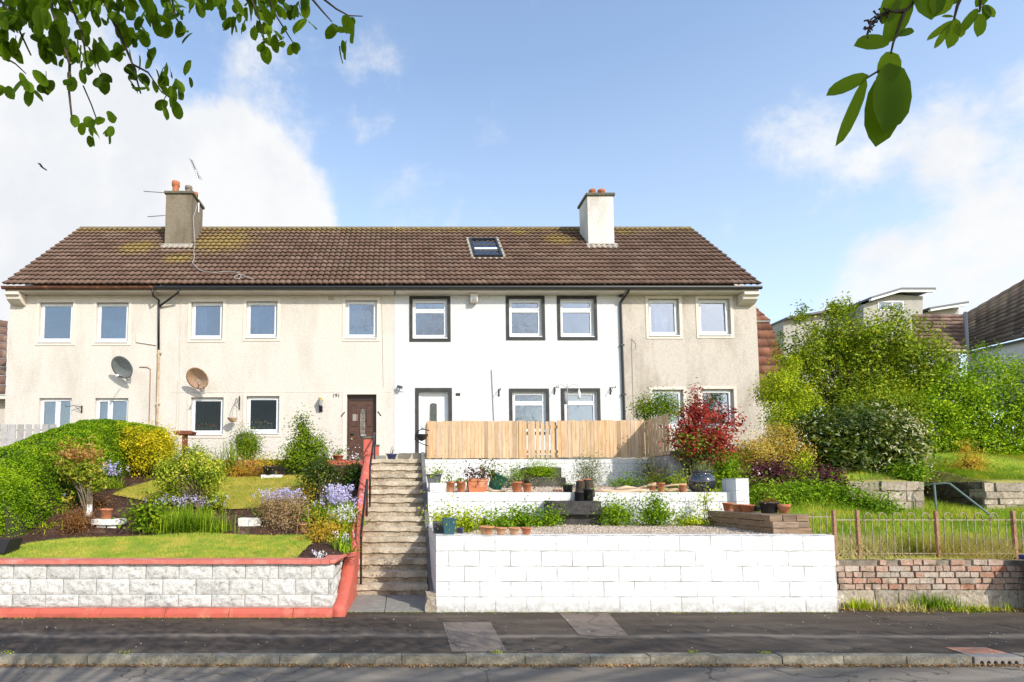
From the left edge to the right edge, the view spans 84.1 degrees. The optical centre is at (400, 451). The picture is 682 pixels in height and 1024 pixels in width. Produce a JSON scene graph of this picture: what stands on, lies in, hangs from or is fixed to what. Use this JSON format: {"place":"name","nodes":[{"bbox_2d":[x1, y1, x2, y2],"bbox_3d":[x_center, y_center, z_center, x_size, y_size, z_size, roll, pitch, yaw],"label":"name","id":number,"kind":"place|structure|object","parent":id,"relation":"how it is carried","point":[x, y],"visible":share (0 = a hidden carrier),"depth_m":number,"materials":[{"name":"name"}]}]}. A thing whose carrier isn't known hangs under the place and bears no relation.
{"place":"outdoors","nodes":[
{"label":"outdoors","id":0,"kind":"place"},
{"bbox_2d":[0,532,312,557],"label":"front lawn","id":1,"kind":"structure","parent":0,"point":[172,548],"depth_m":8.61,"materials":[{"name":"green plant"}]},
{"bbox_2d":[0,459,362,564],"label":"garden soil","id":2,"kind":"structure","parent":0,"point":[308,552],"depth_m":10.12,"materials":[{"name":"brown soil"}]},
{"bbox_2d":[0,424,56,446],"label":"picket fence","id":3,"kind":"object","parent":2,"relation":"on","point":[9,430],"visible":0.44,"depth_m":16.28,"materials":[{"name":"white wood"}]},
{"bbox_2d":[35,494,109,534],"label":"brown heather","id":4,"kind":"object","parent":2,"relation":"on","point":[78,522],"visible":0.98,"depth_m":9.68,"materials":[{"name":"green plant"}]},
{"bbox_2d":[47,436,122,515],"bbox_3d":[-6.060,0.455,10.516,1.214,1.558,0.991,0,-4,0],"label":"pieris bush","id":5,"kind":"object","parent":2,"relation":"on","point":[82,470],"visible":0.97,"depth_m":10.42,"materials":[{"name":"green plant"}]},
{"bbox_2d":[0,418,172,536],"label":"privet hedge","id":6,"kind":"object","parent":2,"relation":"on","point":[31,490],"visible":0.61,"depth_m":10.50,"materials":[{"name":"green plant"}]},
{"bbox_2d":[111,487,174,534],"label":"broad leaf plant","id":7,"kind":"object","parent":2,"relation":"on","point":[142,510],"visible":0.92,"depth_m":9.75,"materials":[{"name":"green plant"}]},
{"bbox_2d":[112,416,187,478],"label":"golden shrub","id":8,"kind":"object","parent":2,"relation":"on","point":[147,452],"visible":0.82,"depth_m":12.99,"materials":[{"name":"yellow plant"}]},
{"bbox_2d":[136,494,231,517],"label":"bluebells","id":9,"kind":"object","parent":2,"relation":"on","point":[189,508],"visible":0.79,"depth_m":10.44,"materials":[{"name":"purple plant"}]},
{"bbox_2d":[144,438,237,513],"bbox_3d":[-3.998,0.484,10.758,1.938,1.728,1.215,0,-4,0],"label":"variegated shrub","id":10,"kind":"object","parent":2,"relation":"on","point":[202,470],"visible":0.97,"depth_m":10.66,"materials":[{"name":"green plant"}]},
{"bbox_2d":[130,506,257,534],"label":"grass clump","id":11,"kind":"object","parent":2,"relation":"on","point":[190,523],"visible":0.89,"depth_m":9.74,"materials":[{"name":"green plant"}]},
{"bbox_2d":[211,438,260,473],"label":"spiky clump","id":12,"kind":"object","parent":2,"relation":"on","point":[232,457],"visible":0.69,"depth_m":13.29,"materials":[{"name":"green plant"}]},
{"bbox_2d":[226,421,269,459],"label":"topiary bush","id":13,"kind":"object","parent":2,"relation":"on","point":[245,440],"visible":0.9,"depth_m":14.62,"materials":[{"name":"green plant"}]},
{"bbox_2d":[236,478,320,534],"bbox_3d":[-2.129,1.101,10.072,1.528,1.235,1.189,-1,-4,11],"label":"heather mound","id":14,"kind":"object","parent":2,"relation":"on","point":[273,512],"visible":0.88,"depth_m":9.95,"materials":[{"name":"brown plant"}]},
{"bbox_2d":[271,402,339,474],"bbox_3d":[-2.294,-0.184,13.366,1.685,2.034,1.366,0,-4,0],"label":"spire shrub","id":15,"kind":"object","parent":2,"relation":"on","point":[297,449],"visible":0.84,"depth_m":13.29,"materials":[{"name":"green plant"}]},
{"bbox_2d":[288,445,350,510],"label":"round shrub","id":16,"kind":"object","parent":2,"relation":"on","point":[320,476],"visible":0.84,"depth_m":11.29,"materials":[{"name":"green plant"}]},
{"bbox_2d":[284,504,357,546],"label":"yellow shrub","id":17,"kind":"object","parent":2,"relation":"on","point":[324,530],"visible":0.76,"depth_m":9.10,"materials":[{"name":"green plant"}]},
{"bbox_2d":[298,483,380,533],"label":"bluebells","id":18,"kind":"object","parent":2,"relation":"on","point":[338,497],"visible":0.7,"depth_m":9.95,"materials":[{"name":"purple plant"}]},
{"bbox_2d":[337,450,376,489],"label":"shrub","id":19,"kind":"object","parent":2,"relation":"on","point":[354,476],"visible":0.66,"depth_m":12.30,"materials":[{"name":"green plant"}]},
{"bbox_2d":[113,474,307,508],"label":"lawn","id":20,"kind":"structure","parent":0,"point":[237,507],"depth_m":11.82,"materials":[{"name":"green plant"}]},
{"bbox_2d":[0,606,1023,655],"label":"footpath","id":21,"kind":"structure","parent":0,"point":[863,631],"depth_m":6.71,"materials":[{"name":"grey asphalt"}]},
{"bbox_2d":[0,552,349,617],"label":"block wall","id":22,"kind":"structure","parent":21,"relation":"on","point":[171,587],"depth_m":7.64,"materials":[{"name":"concrete"}]},
{"bbox_2d":[332,436,372,616],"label":"red stair wall","id":23,"kind":"structure","parent":21,"relation":"on","point":[346,592],"depth_m":8.88,"materials":[{"name":"red paint"}]},
{"bbox_2d":[348,595,426,611],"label":"paving slabs","id":24,"kind":"structure","parent":21,"relation":"on","point":[393,603],"depth_m":8.41,"materials":[{"name":"grey concrete"}]},
{"bbox_2d":[357,452,433,594],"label":"front steps","id":25,"kind":"structure","parent":21,"relation":"on","point":[396,539],"depth_m":10.44,"materials":[{"name":"stone"}]},
{"bbox_2d":[442,622,506,651],"bbox_3d":[0.856,2.191,6.604,0.630,0.001,1.335,0,-4,0],"label":"asphalt patch","id":26,"kind":"object","parent":21,"relation":"on","point":[476,636],"visible":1,"depth_m":6.51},
{"bbox_2d":[559,612,628,636],"bbox_3d":[2.513,2.235,7.226,0.695,0.001,1.340,0,-4,6],"label":"asphalt patch","id":27,"kind":"object","parent":21,"relation":"on","point":[595,624],"visible":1,"depth_m":7.13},
{"bbox_2d":[428,524,837,611],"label":"white block wall","id":28,"kind":"structure","parent":21,"relation":"on","point":[639,573],"depth_m":7.90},
{"bbox_2d":[835,559,1023,608],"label":"brick wall","id":29,"kind":"structure","parent":21,"relation":"on","point":[988,582],"depth_m":8.17,"materials":[{"name":"brick"}]},
{"bbox_2d":[831,510,861,558],"bbox_3d":[6.734,1.274,8.391,0.399,0.764,0.050,0,-4,0],"label":"iron railing","id":30,"kind":"object","parent":29,"relation":"on","point":[857,527],"visible":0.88,"depth_m":8.38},
{"bbox_2d":[860,511,940,557],"bbox_3d":[7.519,1.279,8.391,1.216,0.752,0.048,0,-4,0],"label":"iron railing","id":31,"kind":"object","parent":29,"relation":"on","point":[935,519],"visible":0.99,"depth_m":8.39,"materials":[{"name":"brown metal"}]},
{"bbox_2d":[811,527,1023,559],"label":"dry grass","id":32,"kind":"structure","parent":29,"relation":"on","point":[989,551],"depth_m":8.41,"materials":[{"name":"green plant"}]},
{"bbox_2d":[939,511,1018,558],"bbox_3d":[8.699,1.280,8.391,1.188,0.754,0.050,0,-4,0],"label":"iron railing","id":33,"kind":"object","parent":29,"relation":"on","point":[1012,519],"visible":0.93,"depth_m":8.39,"materials":[{"name":"brown metal"}]},
{"bbox_2d":[899,591,967,611],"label":"grass tuft","id":34,"kind":"object","parent":21,"relation":"on","point":[927,602],"visible":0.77,"depth_m":8.00,"materials":[{"name":"green plant"}]},
{"bbox_2d":[0,665,1023,681],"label":"road","id":35,"kind":"structure","parent":0,"point":[988,673],"depth_m":5.47,"materials":[{"name":"grey asphalt"}]},
{"bbox_2d":[0,0,995,146],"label":"street tree","id":36,"kind":"object","parent":35,"relation":"on","point":[888,103],"visible":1,"depth_m":2.07,"materials":[{"name":"green plant"}]},
{"bbox_2d":[0,652,1023,665],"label":"kerb","id":37,"kind":"structure","parent":35,"relation":"on","point":[534,659],"depth_m":5.75,"materials":[{"name":"grey concrete"}]},
{"bbox_2d":[0,662,1023,668],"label":"leaf litter","id":38,"kind":"object","parent":35,"relation":"on","point":[572,665],"visible":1,"depth_m":5.71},
{"bbox_2d":[962,653,1023,665],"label":"gully grating","id":39,"kind":"object","parent":35,"relation":"on","point":[995,658],"visible":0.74,"depth_m":5.74,"materials":[{"name":"metal"}]},
{"bbox_2d":[0,0,1023,446],"label":"sky","id":40,"kind":"structure","parent":0,"point":[716,118],"materials":[{"name":"blue"}]},
{"bbox_2d":[446,485,711,491],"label":"gravel","id":41,"kind":"structure","parent":0,"point":[555,487],"depth_m":12.49,"materials":[{"name":"beige gravel"}]},
{"bbox_2d":[461,458,509,491],"bbox_3d":[1.640,0.406,11.057,1.112,0.860,0.793,0,-4,0],"label":"rectangular planter","id":42,"kind":"object","parent":41,"relation":"on","point":[481,482],"visible":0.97,"depth_m":10.88,"materials":[{"name":"ceramic"}]},
{"bbox_2d":[520,453,565,486],"bbox_3d":[3.252,0.499,13.038,1.285,0.983,0.989,0,-4,0],"label":"planter","id":43,"kind":"object","parent":41,"relation":"on","point":[548,475],"visible":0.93,"depth_m":12.89,"materials":[{"name":"green plant"}]},
{"bbox_2d":[425,451,687,490],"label":"fence base wall","id":44,"kind":"structure","parent":41,"relation":"on","point":[457,464],"depth_m":13.50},
{"bbox_2d":[425,413,669,458],"bbox_3d":[3.331,-0.289,13.568,5.694,0.949,1.190,-1,-4,13],"label":"pallet fence","id":45,"kind":"object","parent":44,"relation":"on","point":[608,438],"visible":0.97,"depth_m":13.54,"materials":[{"name":"brown wood"}]},
{"bbox_2d":[567,448,619,487],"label":"rosemary bush","id":46,"kind":"object","parent":41,"relation":"on","point":[584,469],"visible":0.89,"depth_m":12.47,"materials":[{"name":"green plant"}]},
{"bbox_2d":[684,462,716,491],"bbox_3d":[6.018,0.509,11.159,0.746,0.638,0.723,-2,-5,32],"label":"black urn","id":47,"kind":"object","parent":41,"relation":"on","point":[695,478],"visible":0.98,"depth_m":11.02,"materials":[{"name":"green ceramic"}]},
{"bbox_2d":[658,377,751,488],"bbox_3d":[6.712,-0.382,12.161,2.091,2.442,1.675,0,-4,0],"label":"photinia bush","id":48,"kind":"object","parent":41,"relation":"on","point":[694,442],"visible":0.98,"depth_m":12.02,"materials":[{"name":"red plant"}]},
{"bbox_2d":[454,523,795,533],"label":"gravel","id":49,"kind":"structure","parent":0,"point":[724,530],"depth_m":9.06,"materials":[{"name":"grey gravel"}]},
{"bbox_2d":[446,494,495,532],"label":"leafy plant","id":50,"kind":"object","parent":49,"relation":"on","point":[467,523],"visible":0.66,"depth_m":8.77,"materials":[{"name":"green plant"}]},
{"bbox_2d":[495,495,549,528],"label":"leafy plant","id":51,"kind":"object","parent":49,"relation":"on","point":[528,519],"visible":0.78,"depth_m":9.73,"materials":[{"name":"green plant"}]},
{"bbox_2d":[544,500,601,525],"bbox_3d":[3.208,1.163,10.356,0.946,0.484,0.580,0,-4,0],"label":"black block step","id":52,"kind":"object","parent":49,"relation":"on","point":[579,511],"visible":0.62,"depth_m":10.09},
{"bbox_2d":[427,478,748,523],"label":"terrace wall","id":53,"kind":"structure","parent":49,"relation":"on","point":[733,489],"depth_m":10.66,"materials":[{"name":"white paint"}]},
{"bbox_2d":[587,488,645,526],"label":"leafy plant","id":54,"kind":"object","parent":49,"relation":"on","point":[615,514],"visible":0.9,"depth_m":10.09,"materials":[{"name":"green plant"}]},
{"bbox_2d":[631,478,685,525],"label":"leafy plant","id":55,"kind":"object","parent":49,"relation":"on","point":[658,514],"visible":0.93,"depth_m":10.08,"materials":[{"name":"green plant"}]},
{"bbox_2d":[667,491,722,526],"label":"leafy plant","id":56,"kind":"object","parent":49,"relation":"on","point":[687,521],"visible":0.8,"depth_m":10.06,"materials":[{"name":"green plant"}]},
{"bbox_2d":[707,511,810,533],"bbox_3d":[5.907,1.173,9.270,0.623,0.298,1.805,0,-4,0],"label":"timber stack","id":57,"kind":"object","parent":49,"relation":"on","point":[774,523],"visible":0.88,"depth_m":8.64,"materials":[{"name":"brown wood"}]},
{"bbox_2d":[698,453,1023,558],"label":"grass bank","id":58,"kind":"structure","parent":0,"point":[947,477],"depth_m":12.37,"materials":[{"name":"green plant"}]},
{"bbox_2d":[625,382,691,435],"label":"garden shrub","id":59,"kind":"object","parent":58,"relation":"on","point":[648,409],"visible":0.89,"depth_m":14.60,"materials":[{"name":"green plant"}]},
{"bbox_2d":[705,444,751,487],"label":"leafy plant","id":60,"kind":"object","parent":58,"relation":"on","point":[727,471],"visible":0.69,"depth_m":12.28,"materials":[{"name":"green plant"}]},
{"bbox_2d":[724,431,786,477],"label":"orange shrub","id":61,"kind":"object","parent":58,"relation":"on","point":[762,453],"visible":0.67,"depth_m":13.04,"materials":[{"name":"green plant"}]},
{"bbox_2d":[739,448,804,489],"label":"purple plant","id":62,"kind":"object","parent":58,"relation":"on","point":[759,470],"visible":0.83,"depth_m":12.29,"materials":[{"name":"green plant"}]},
{"bbox_2d":[750,414,820,469],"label":"orange shrub","id":63,"kind":"object","parent":58,"relation":"on","point":[791,449],"visible":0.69,"depth_m":13.61,"materials":[{"name":"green plant"}]},
{"bbox_2d":[747,348,829,448],"bbox_3d":[11.158,-1.433,15.940,2.208,3.358,1.903,0,-4,0],"label":"bank shrub","id":64,"kind":"object","parent":58,"relation":"on","point":[794,405],"visible":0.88,"depth_m":15.86,"materials":[{"name":"green plant"}]},
{"bbox_2d":[721,467,916,517],"bbox_3d":[8.302,0.996,11.204,3.395,1.344,1.746,0,-4,0],"label":"green ground cover","id":65,"kind":"object","parent":58,"relation":"on","point":[866,502],"visible":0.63,"depth_m":11.03,"materials":[{"name":"green plant"}]},
{"bbox_2d":[792,457,863,491],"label":"purple plant","id":66,"kind":"object","parent":58,"relation":"on","point":[826,472],"visible":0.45,"depth_m":12.04,"materials":[{"name":"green plant"}]},
{"bbox_2d":[774,390,948,491],"bbox_3d":[11.435,-0.231,13.833,3.873,2.774,2.644,0,-4,0],"label":"laurel bush","id":67,"kind":"object","parent":58,"relation":"on","point":[861,448],"visible":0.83,"depth_m":13.36,"materials":[{"name":"green plant"}]},
{"bbox_2d":[707,449,1023,508],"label":"bank grass","id":68,"kind":"structure","parent":58,"relation":"on","point":[1014,469],"depth_m":13.62,"materials":[{"name":"green plant"}]},
{"bbox_2d":[766,291,969,422],"bbox_3d":[15.184,-2.545,18.417,6.022,5.855,3.300,0,-4,0],"label":"apple tree","id":69,"kind":"object","parent":58,"relation":"on","point":[898,351],"visible":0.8,"depth_m":17.90,"materials":[{"name":"green plant"}]},
{"bbox_2d":[842,481,923,513],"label":"stone wall","id":70,"kind":"structure","parent":58,"relation":"on","point":[909,497],"depth_m":12.16,"materials":[{"name":"stone"}]},
{"bbox_2d":[833,374,944,431],"bbox_3d":[14.030,-1.020,15.911,2.601,2.331,1.650,1,-4,-15],"label":"olive scrub","id":71,"kind":"object","parent":58,"relation":"on","point":[896,396],"visible":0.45,"depth_m":15.73,"materials":[{"name":"green plant"}]},
{"bbox_2d":[865,454,942,492],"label":"hanging ivy","id":72,"kind":"object","parent":58,"relation":"on","point":[915,475],"visible":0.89,"depth_m":12.49,"materials":[{"name":"green plant"}]},
{"bbox_2d":[841,339,1023,456],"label":"garden hedge","id":73,"kind":"object","parent":58,"relation":"on","point":[957,414],"visible":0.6,"depth_m":16.77,"materials":[{"name":"green plant"}]},
{"bbox_2d":[923,482,993,509],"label":"recess wall","id":74,"kind":"structure","parent":58,"relation":"on","point":[954,495],"depth_m":12.78,"materials":[{"name":"stone"}]},
{"bbox_2d":[944,432,1000,471],"bbox_3d":[13.901,0.227,13.640,1.122,1.398,1.144,3,-5,-38],"label":"golden conifer","id":75,"kind":"object","parent":58,"relation":"on","point":[968,465],"visible":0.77,"depth_m":13.57,"materials":[{"name":"yellow plant"}]},
{"bbox_2d":[969,483,1023,510],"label":"stone wall","id":76,"kind":"structure","parent":58,"relation":"on","point":[1002,492],"depth_m":12.15,"materials":[{"name":"stone"}]},
{"bbox_2d":[759,287,968,405],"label":"block of flats","id":77,"kind":"structure","parent":0,"point":[911,298],"depth_m":34.82,"materials":[{"name":"white paint"}]},
{"bbox_2d":[713,484,1023,554],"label":"long grass","id":78,"kind":"structure","parent":0,"point":[957,510],"depth_m":10.15,"materials":[{"name":"green plant"}]},
{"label":"hillside","id":79,"kind":"structure","parent":0,"visible":0},
{"bbox_2d":[0,320,7,445],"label":"neighbour house","id":80,"kind":"structure","parent":79,"relation":"on","point":[3,346],"depth_m":20.55,"materials":[{"name":"paint"}]},
{"bbox_2d":[1,226,184,441],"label":"terraced house","id":81,"kind":"structure","parent":79,"relation":"on","point":[85,304],"depth_m":18.31,"materials":[{"name":"beige paint"}]},
{"bbox_2d":[35,299,75,345],"bbox_3d":[-11.404,-4.246,18.404,1.305,1.550,0.215,0,-4,0],"label":"window","id":82,"kind":"structure","parent":81,"relation":"in","point":[43,342],"depth_m":18.37,"materials":[{"name":"white plastic"}]},
{"bbox_2d":[40,399,71,432],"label":"window","id":83,"kind":"structure","parent":81,"relation":"in","point":[53,411],"depth_m":18.37,"materials":[{"name":"white plastic"}]},
{"bbox_2d":[92,299,131,345],"bbox_3d":[-9.541,-4.242,18.464,1.268,1.550,0.335,0,-4,0],"label":"window","id":84,"kind":"structure","parent":81,"relation":"in","point":[110,332],"depth_m":18.42,"materials":[{"name":"white plastic"}]},
{"bbox_2d":[96,399,127,420],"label":"window","id":85,"kind":"structure","parent":81,"relation":"in","point":[115,409],"depth_m":18.38,"materials":[{"name":"white plastic"}]},
{"bbox_2d":[111,356,132,382],"bbox_3d":[-8.933,-2.638,17.803,0.616,0.750,0.784,3,-5,-34],"label":"satellite dish","id":86,"kind":"object","parent":81,"relation":"attached to","point":[121,366],"visible":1,"depth_m":17.82,"materials":[{"name":"grey metal"}]},
{"bbox_2d":[153,180,394,459],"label":"terraced house","id":87,"kind":"structure","parent":79,"relation":"on","point":[305,316],"depth_m":18.30,"materials":[{"name":"beige paint"}]},
{"bbox_2d":[186,367,208,393],"bbox_3d":[-6.443,-2.272,17.813,0.789,0.741,0.639,-3,-5,37],"label":"satellite dish","id":88,"kind":"object","parent":87,"relation":"attached to","point":[196,378],"visible":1,"depth_m":17.80,"materials":[{"name":"metal"}]},
{"bbox_2d":[187,299,225,341],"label":"window","id":89,"kind":"structure","parent":87,"relation":"in","point":[201,336],"depth_m":18.41,"materials":[{"name":"white plastic"}]},
{"bbox_2d":[187,394,226,437],"bbox_3d":[-6.333,-1.135,18.186,1.267,1.437,0.215,0,-4,0],"label":"window","id":90,"kind":"structure","parent":87,"relation":"in","point":[222,433],"depth_m":18.15,"materials":[{"name":"white plastic"}]},
{"bbox_2d":[243,298,280,340],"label":"window","id":91,"kind":"structure","parent":87,"relation":"in","point":[253,334],"depth_m":18.40,"materials":[{"name":"white plastic"}]},
{"bbox_2d":[243,393,282,436],"bbox_3d":[-4.516,-1.175,18.189,1.278,1.437,0.215,0,-4,0],"label":"window","id":92,"kind":"structure","parent":87,"relation":"in","point":[277,432],"depth_m":18.16,"materials":[{"name":"white plastic"}]},
{"bbox_2d":[342,297,379,341],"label":"window","id":93,"kind":"structure","parent":87,"relation":"in","point":[354,317],"depth_m":18.41,"materials":[{"name":"white plastic"}]},
{"bbox_2d":[342,391,380,458],"bbox_3d":[-1.286,-0.644,18.184,1.245,2.641,0.290,0,-4,0],"label":"door frame","id":94,"kind":"structure","parent":87,"relation":"in","point":[361,418],"depth_m":18.26,"materials":[{"name":"plastic"}]},
{"bbox_2d":[394,188,626,454],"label":"terraced house","id":95,"kind":"structure","parent":79,"relation":"on","point":[533,327],"depth_m":18.32,"materials":[{"name":"white paint"}]},
{"bbox_2d":[409,296,450,341],"bbox_3d":[0.958,-4.365,18.412,1.362,1.540,0.215,0,-4,0],"label":"window","id":96,"kind":"structure","parent":95,"relation":"in","point":[413,311],"depth_m":18.39,"materials":[{"name":"white plastic"}]},
{"bbox_2d":[415,388,451,452],"bbox_3d":[1.066,-0.869,18.201,1.205,2.393,0.228,0,-4,0],"label":"door","id":97,"kind":"structure","parent":95,"relation":"in","point":[437,407],"depth_m":18.27,"materials":[{"name":"white plastic"}]},
{"bbox_2d":[506,296,544,339],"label":"window","id":98,"kind":"structure","parent":95,"relation":"in","point":[509,336],"depth_m":18.39,"materials":[{"name":"white plastic"}]},
{"bbox_2d":[509,388,549,434],"bbox_3d":[4.191,-1.287,18.197,1.308,1.519,0.215,0,-4,0],"label":"window","id":99,"kind":"structure","parent":95,"relation":"in","point":[512,403],"depth_m":18.17,"materials":[{"name":"white plastic"}]},
{"bbox_2d":[557,296,597,339],"bbox_3d":[5.822,-4.396,18.414,1.321,1.499,0.215,0,-4,0],"label":"window","id":100,"kind":"structure","parent":95,"relation":"in","point":[560,336],"depth_m":18.38,"materials":[{"name":"white plastic"}]},
{"bbox_2d":[561,388,600,420],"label":"window","id":101,"kind":"structure","parent":95,"relation":"in","point":[571,391],"depth_m":18.17,"materials":[{"name":"white plastic"}]},
{"bbox_2d":[599,226,762,454],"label":"terraced house","id":102,"kind":"structure","parent":79,"relation":"on","point":[687,306],"depth_m":18.30,"materials":[{"name":"beige paint"}]},
{"bbox_2d":[645,296,682,338],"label":"window","id":103,"kind":"structure","parent":102,"relation":"in","point":[660,316],"depth_m":18.41,"materials":[{"name":"white plastic"}]},
{"bbox_2d":[695,296,734,337],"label":"window","id":104,"kind":"structure","parent":102,"relation":"in","point":[700,334],"depth_m":18.38,"materials":[{"name":"white plastic"}]},
{"bbox_2d":[697,386,737,430],"bbox_3d":[10.350,-1.379,18.263,1.268,1.490,0.335,0,-4,0],"label":"window","id":105,"kind":"structure","parent":102,"relation":"in","point":[723,396],"depth_m":18.28,"materials":[{"name":"white plastic"}]},
{"bbox_2d":[756,308,795,447],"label":"neighbour house","id":106,"kind":"structure","parent":79,"relation":"on","point":[764,329],"depth_m":25.89,"materials":[{"name":"tile"}]},
{"bbox_2d":[869,279,1023,441],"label":"white house","id":107,"kind":"structure","parent":79,"relation":"on","point":[999,318],"depth_m":21.47,"materials":[{"name":"grey tile"}]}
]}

